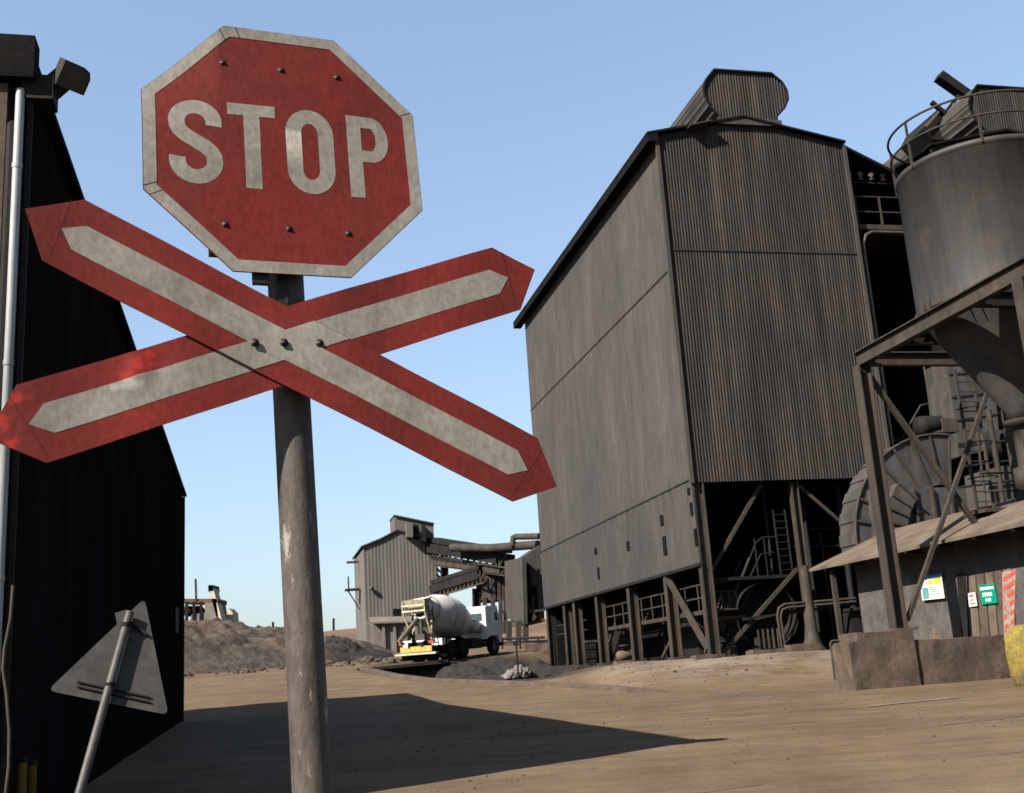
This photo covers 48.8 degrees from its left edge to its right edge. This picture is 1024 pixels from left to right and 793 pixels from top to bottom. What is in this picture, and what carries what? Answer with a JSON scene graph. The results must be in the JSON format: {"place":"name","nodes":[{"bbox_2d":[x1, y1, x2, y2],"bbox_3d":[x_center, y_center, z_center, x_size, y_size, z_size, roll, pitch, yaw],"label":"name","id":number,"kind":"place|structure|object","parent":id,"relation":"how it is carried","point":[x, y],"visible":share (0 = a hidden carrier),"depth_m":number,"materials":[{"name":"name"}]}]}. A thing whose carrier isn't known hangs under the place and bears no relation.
{"place":"outdoors","nodes":[
{"label":"outdoors","id":0,"kind":"place"},
{"bbox_2d":[227,608,238,621],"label":"pump block","id":1,"kind":"structure","parent":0,"point":[232,615],"depth_m":98.87,"materials":[{"name":"white metal"}]},
{"bbox_2d":[0,0,1023,631],"label":"sky","id":2,"kind":"structure","parent":0,"point":[525,113],"materials":[{"name":"blue"}]},
{"bbox_2d":[85,619,1023,792],"bbox_3d":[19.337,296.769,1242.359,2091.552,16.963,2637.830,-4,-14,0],"label":"ground","id":3,"kind":"structure","parent":0,"point":[229,733],"depth_m":18.17,"materials":[{"name":"soil"}]},
{"bbox_2d":[16,757,27,792],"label":"yellow post","id":4,"kind":"object","parent":3,"relation":"on","point":[21,778],"visible":1,"depth_m":10.25,"materials":[{"name":"metal"}]},
{"bbox_2d":[26,759,37,792],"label":"yellow post","id":5,"kind":"object","parent":3,"relation":"on","point":[32,764],"visible":0.94,"depth_m":10.71,"materials":[{"name":"metal"}]},
{"bbox_2d":[0,33,186,792],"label":"industrial shed","id":6,"kind":"structure","parent":3,"relation":"on","point":[92,541],"depth_m":13.34,"materials":[{"name":"metal"}]},
{"bbox_2d":[1,585,14,792],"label":"hanging cable","id":7,"kind":"object","parent":6,"relation":"attached to","point":[6,691],"visible":1,"depth_m":9.50,"materials":[{"name":"metal"}]},
{"bbox_2d":[21,57,89,112],"bbox_3d":[-4.620,-3.181,11.426,0.679,0.475,0.408,-4,-14,0],"label":"floodlight","id":8,"kind":"object","parent":6,"relation":"attached to","point":[45,93],"visible":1,"depth_m":11.35,"materials":[{"name":"black metal"}]},
{"bbox_2d":[51,601,166,792],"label":"triangle sign","id":9,"kind":"object","parent":3,"relation":"on","point":[117,664],"visible":1,"depth_m":8.12,"materials":[{"name":"metal"}]},
{"bbox_2d":[185,579,227,620],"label":"crusher rig","id":10,"kind":"object","parent":3,"relation":"on","point":[215,605],"visible":0.89,"depth_m":95.03,"materials":[{"name":"metal"}]},
{"bbox_2d":[184,619,341,673],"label":"spoil mound","id":11,"kind":"object","parent":3,"relation":"on","point":[211,646],"visible":0.37,"depth_m":68.61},
{"bbox_2d":[0,26,556,792],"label":"crossing sign","id":12,"kind":"object","parent":3,"relation":"on","point":[280,166],"visible":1,"depth_m":3.56,"materials":[{"name":"metal"}]},
{"bbox_2d":[184,655,413,676],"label":"spilled rock","id":13,"kind":"object","parent":3,"relation":"on","point":[366,659],"visible":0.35,"depth_m":65.30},
{"bbox_2d":[212,617,394,654],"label":"spoil mound","id":14,"kind":"object","parent":3,"relation":"on","point":[240,627],"visible":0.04,"depth_m":83.95,"materials":[{"name":"grey gravel"}]},
{"bbox_2d":[332,618,334,629],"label":"stake","id":15,"kind":"object","parent":3,"relation":"on","point":[333,623],"visible":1,"depth_m":108.13,"materials":[{"name":"metal"}]},
{"bbox_2d":[324,635,394,661],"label":"spoil mound","id":16,"kind":"object","parent":3,"relation":"on","point":[344,649],"visible":0.33,"depth_m":74.72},
{"bbox_2d":[345,515,438,641],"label":"industrial building","id":17,"kind":"structure","parent":3,"relation":"on","point":[393,569],"depth_m":95.21,"materials":[{"name":"metal"}]},
{"bbox_2d":[393,609,399,614],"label":"window","id":18,"kind":"structure","parent":17,"relation":"in","point":[395,611],"depth_m":94.13,"materials":[{"name":"black glass"}]},
{"bbox_2d":[366,616,417,652],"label":"lean to","id":19,"kind":"object","parent":3,"relation":"on","point":[386,632],"visible":0.46,"depth_m":91.31,"materials":[{"name":"grey metal"}]},
{"bbox_2d":[357,660,447,669],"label":"road slab","id":20,"kind":"structure","parent":3,"relation":"on","point":[380,667],"depth_m":60.02,"materials":[{"name":"concrete"}]},
{"bbox_2d":[435,555,448,595],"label":"trestle","id":21,"kind":"object","parent":3,"relation":"on","point":[443,571],"visible":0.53,"depth_m":94.23,"materials":[{"name":"metal"}]},
{"bbox_2d":[429,565,491,594],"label":"conveyor","id":22,"kind":"object","parent":21,"relation":"on","point":[462,580],"visible":0.94,"depth_m":91.29,"materials":[{"name":"metal"}]},
{"bbox_2d":[429,557,504,575],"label":"conveyor","id":23,"kind":"object","parent":21,"relation":"on","point":[451,564],"visible":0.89,"depth_m":92.21,"materials":[{"name":"metal"}]},
{"bbox_2d":[425,538,514,568],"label":"conveyor","id":24,"kind":"object","parent":21,"relation":"on","point":[440,547],"visible":0.81,"depth_m":92.05,"materials":[{"name":"metal"}]},
{"bbox_2d":[449,540,539,551],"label":"overhead pipe","id":25,"kind":"object","parent":24,"relation":"attached to","point":[520,545],"visible":0.83,"depth_m":87.91,"materials":[{"name":"metal"}]},
{"bbox_2d":[509,533,539,545],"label":"overhead pipe","id":26,"kind":"object","parent":25,"relation":"attached to","point":[525,536],"visible":0.87,"depth_m":85.00,"materials":[{"name":"metal"}]},
{"bbox_2d":[395,594,506,661],"bbox_3d":[-3.483,13.186,64.568,2.807,3.675,8.480,-11,-16,28],"label":"mixer truck","id":27,"kind":"object","parent":3,"relation":"on","point":[444,618],"visible":1,"depth_m":62.88,"materials":[{"name":"metal"}]},
{"bbox_2d":[472,588,480,606],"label":"trestle","id":28,"kind":"object","parent":3,"relation":"on","point":[476,597],"visible":0.36,"depth_m":90.75,"materials":[{"name":"metal"}]},
{"bbox_2d":[434,664,523,679],"bbox_3d":[-2.056,14.443,58.689,7.200,1.317,6.800,-4,-14,0],"label":"slag heap","id":29,"kind":"object","parent":3,"relation":"on","point":[461,671],"visible":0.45,"depth_m":58.24,"materials":[{"name":"grey gravel"}]},
{"bbox_2d":[476,564,507,633],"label":"transfer tower","id":30,"kind":"structure","parent":3,"relation":"on","point":[492,590],"depth_m":89.88,"materials":[{"name":"metal"}]},
{"bbox_2d":[513,641,518,679],"bbox_3d":[0.262,13.181,56.481,0.300,1.904,0.115,-4,-14,0],"label":"marker post","id":31,"kind":"object","parent":3,"relation":"on","point":[515,643],"visible":1,"depth_m":56.51,"materials":[{"name":"metal"}]},
{"bbox_2d":[360,667,673,692],"bbox_3d":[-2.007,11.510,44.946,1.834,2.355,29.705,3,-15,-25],"label":"kerb","id":32,"kind":"structure","parent":3,"relation":"on","point":[514,682],"depth_m":40.81,"materials":[{"name":"concrete"}]},
{"bbox_2d":[501,664,537,679],"bbox_3d":[0.334,14.053,57.329,2.002,0.879,1.483,-4,-14,0],"label":"rock heap","id":33,"kind":"object","parent":3,"relation":"on","point":[524,672],"visible":0.9,"depth_m":56.91,"materials":[{"name":"white stone"}]},
{"bbox_2d":[502,636,544,648],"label":"yard rail","id":34,"kind":"object","parent":3,"relation":"on","point":[520,638],"visible":0.66,"depth_m":72.23,"materials":[{"name":"metal"}]},
{"bbox_2d":[505,545,544,640],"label":"transfer house","id":35,"kind":"structure","parent":3,"relation":"on","point":[524,601],"depth_m":79.31,"materials":[{"name":"metal"}]},
{"bbox_2d":[526,565,529,582],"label":"doorway","id":36,"kind":"structure","parent":35,"relation":"in","point":[527,566],"depth_m":79.41,"materials":[{"name":"black"}]},
{"bbox_2d":[527,586,537,620],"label":"doorway","id":37,"kind":"structure","parent":35,"relation":"in","point":[531,590],"depth_m":79.01,"materials":[{"name":"black"}]},
{"bbox_2d":[486,657,580,678],"bbox_3d":[1.362,14.601,60.654,6.800,1.510,7.600,-4,-14,0],"label":"slag heap","id":38,"kind":"object","parent":3,"relation":"on","point":[541,668],"visible":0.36,"depth_m":60.19,"materials":[{"name":"grey gravel"}]},
{"bbox_2d":[524,643,548,655],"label":"concrete bunker","id":39,"kind":"object","parent":3,"relation":"on","point":[541,648],"visible":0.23,"depth_m":66.87},
{"bbox_2d":[613,645,631,663],"bbox_3d":[5.131,11.712,51.334,1.020,0.830,0.500,-1,-14,-13],"label":"pump","id":40,"kind":"object","parent":3,"relation":"on","point":[623,655],"visible":0.79,"depth_m":51.12,"materials":[{"name":"metal"}]},
{"bbox_2d":[611,616,726,660],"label":"machine block","id":41,"kind":"structure","parent":3,"relation":"on","point":[692,645],"depth_m":48.84,"materials":[{"name":"metal"}]},
{"bbox_2d":[345,650,1012,792],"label":"loose stones","id":42,"kind":"object","parent":3,"relation":"on","point":[695,708],"visible":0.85,"depth_m":22.45,"materials":[{"name":"stone"}]},
{"bbox_2d":[513,68,889,669],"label":"plant building","id":43,"kind":"structure","parent":3,"relation":"on","point":[694,316],"depth_m":47.37,"materials":[{"name":"metal"}]},
{"bbox_2d":[691,654,719,659],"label":"concrete slab","id":44,"kind":"structure","parent":3,"relation":"on","point":[702,656],"depth_m":40.85,"materials":[{"name":"brown concrete"}]},
{"bbox_2d":[719,582,797,656],"bbox_3d":[9.568,8.668,43.932,2.500,2.700,1.800,-1,-14,-13],"label":"fan unit","id":45,"kind":"object","parent":3,"relation":"on","point":[763,634],"visible":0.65,"depth_m":43.83,"materials":[{"name":"metal"}]},
{"bbox_2d":[745,648,785,654],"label":"concrete slab","id":46,"kind":"structure","parent":3,"relation":"on","point":[754,652],"depth_m":42.38,"materials":[{"name":"grey concrete"}]},
{"bbox_2d":[783,643,820,651],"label":"concrete slab","id":47,"kind":"structure","parent":3,"relation":"on","point":[803,647],"depth_m":42.17,"materials":[{"name":"grey concrete"}]},
{"bbox_2d":[776,597,856,647],"bbox_3d":[11.731,8.744,43.241,3.400,1.951,0.099,-1,-14,-13],"label":"bent pipe","id":48,"kind":"object","parent":3,"relation":"on","point":[800,606],"visible":0.82,"depth_m":43.17,"materials":[{"name":"metal"}]},
{"bbox_2d":[829,640,839,679],"bbox_3d":[9.882,7.781,33.265,1.034,1.255,0.069,-1,-14,-13],"label":"pipe barrier","id":49,"kind":"object","parent":3,"relation":"on","point":[832,659],"visible":0.42,"depth_m":33.16,"materials":[{"name":"metal"}]},
{"bbox_2d":[695,750,1019,792],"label":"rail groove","id":50,"kind":"object","parent":3,"relation":"on","point":[756,784],"visible":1,"depth_m":10.55},
{"bbox_2d":[868,697,956,705],"bbox_3d":[7.421,5.598,20.760,2.132,0.014,0.150,2,-15,-22],"label":"road marking","id":51,"kind":"object","parent":3,"relation":"on","point":[912,701],"visible":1,"depth_m":20.73,"materials":[{"name":"paint"}]},
{"bbox_2d":[809,498,1023,642],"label":"hut","id":52,"kind":"object","parent":3,"relation":"on","point":[968,557],"visible":0.66,"depth_m":31.48,"materials":[{"name":"metal"}]},
{"bbox_2d":[839,433,967,551],"bbox_3d":[14.039,3.438,39.746,5.282,4.172,1.918,-1,-14,-13],"label":"fan scroll","id":53,"kind":"object","parent":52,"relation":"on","point":[918,492],"visible":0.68,"depth_m":39.29,"materials":[{"name":"metal"}]},
{"bbox_2d":[912,416,958,435],"bbox_3d":[15.226,1.042,40.688,1.363,0.720,0.778,-1,-14,-12],"label":"drive unit","id":54,"kind":"object","parent":53,"relation":"on","point":[921,425],"visible":0.91,"depth_m":40.38,"materials":[{"name":"metal"}]},
{"bbox_2d":[919,574,944,599],"bbox_3d":[11.972,5.433,32.238,0.024,0.714,1.106,-1,-14,-13],"label":"notice board","id":55,"kind":"object","parent":52,"relation":"attached to","point":[932,588],"visible":0.95,"depth_m":32.15,"materials":[{"name":"paper"}]},
{"bbox_2d":[968,592,977,606],"bbox_3d":[12.392,5.467,30.416,0.024,0.370,0.348,-1,-14,-13],"label":"paper notice","id":56,"kind":"object","parent":52,"relation":"attached to","point":[972,599],"visible":1,"depth_m":30.39,"materials":[{"name":"white paper"}]},
{"bbox_2d":[958,410,1013,509],"bbox_3d":[14.557,2.081,34.803,3.051,4.197,3.288,-4,-14,0],"label":"pipe rack","id":57,"kind":"object","parent":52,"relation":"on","point":[996,448],"visible":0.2,"depth_m":35.01,"materials":[{"name":"metal"}]},
{"bbox_2d":[979,583,997,604],"bbox_3d":[12.540,5.197,29.761,0.024,0.517,0.661,-1,-14,-13],"label":"green sign","id":58,"kind":"object","parent":52,"relation":"attached to","point":[988,595],"visible":1,"depth_m":29.73,"materials":[{"name":"plastic"}]},
{"bbox_2d":[833,630,1010,689],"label":"concrete wall","id":59,"kind":"structure","parent":3,"relation":"on","point":[881,659],"depth_m":27.20,"materials":[{"name":"brown concrete"}]},
{"bbox_2d":[846,84,1023,497],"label":"annex hall","id":60,"kind":"structure","parent":3,"relation":"on","point":[885,262],"depth_m":51.19,"materials":[{"name":"metal"}]},
{"bbox_2d":[901,70,970,156],"bbox_3d":[20.397,-13.403,53.926,3.202,3.379,2.450,-1,-14,-13],"label":"roof conveyor","id":61,"kind":"object","parent":60,"relation":"on","point":[950,84],"visible":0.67,"depth_m":53.05,"materials":[{"name":"metal"}]},
{"bbox_2d":[925,367,998,460],"bbox_3d":[18.509,0.565,46.254,2.274,4.118,1.655,-1,-14,-13],"label":"clad hopper","id":62,"kind":"object","parent":60,"relation":"attached to","point":[942,393],"visible":0.43,"depth_m":45.62,"materials":[{"name":"metal"}]},
{"bbox_2d":[852,89,1023,630],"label":"storage tank","id":63,"kind":"object","parent":3,"relation":"on","point":[961,204],"visible":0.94,"depth_m":27.66,"materials":[{"name":"metal"}]},
{"bbox_2d":[1002,569,1015,640],"bbox_3d":[11.609,5.388,26.143,0.173,2.725,0.513,7,-17,-37],"label":"hazard board","id":64,"kind":"object","parent":3,"relation":"on","point":[1008,584],"visible":0.67,"depth_m":26.31,"materials":[{"name":"paint"}]},
{"bbox_2d":[1005,624,1023,686],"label":"yellow block","id":65,"kind":"object","parent":3,"relation":"on","point":[1014,643],"depth_m":23.46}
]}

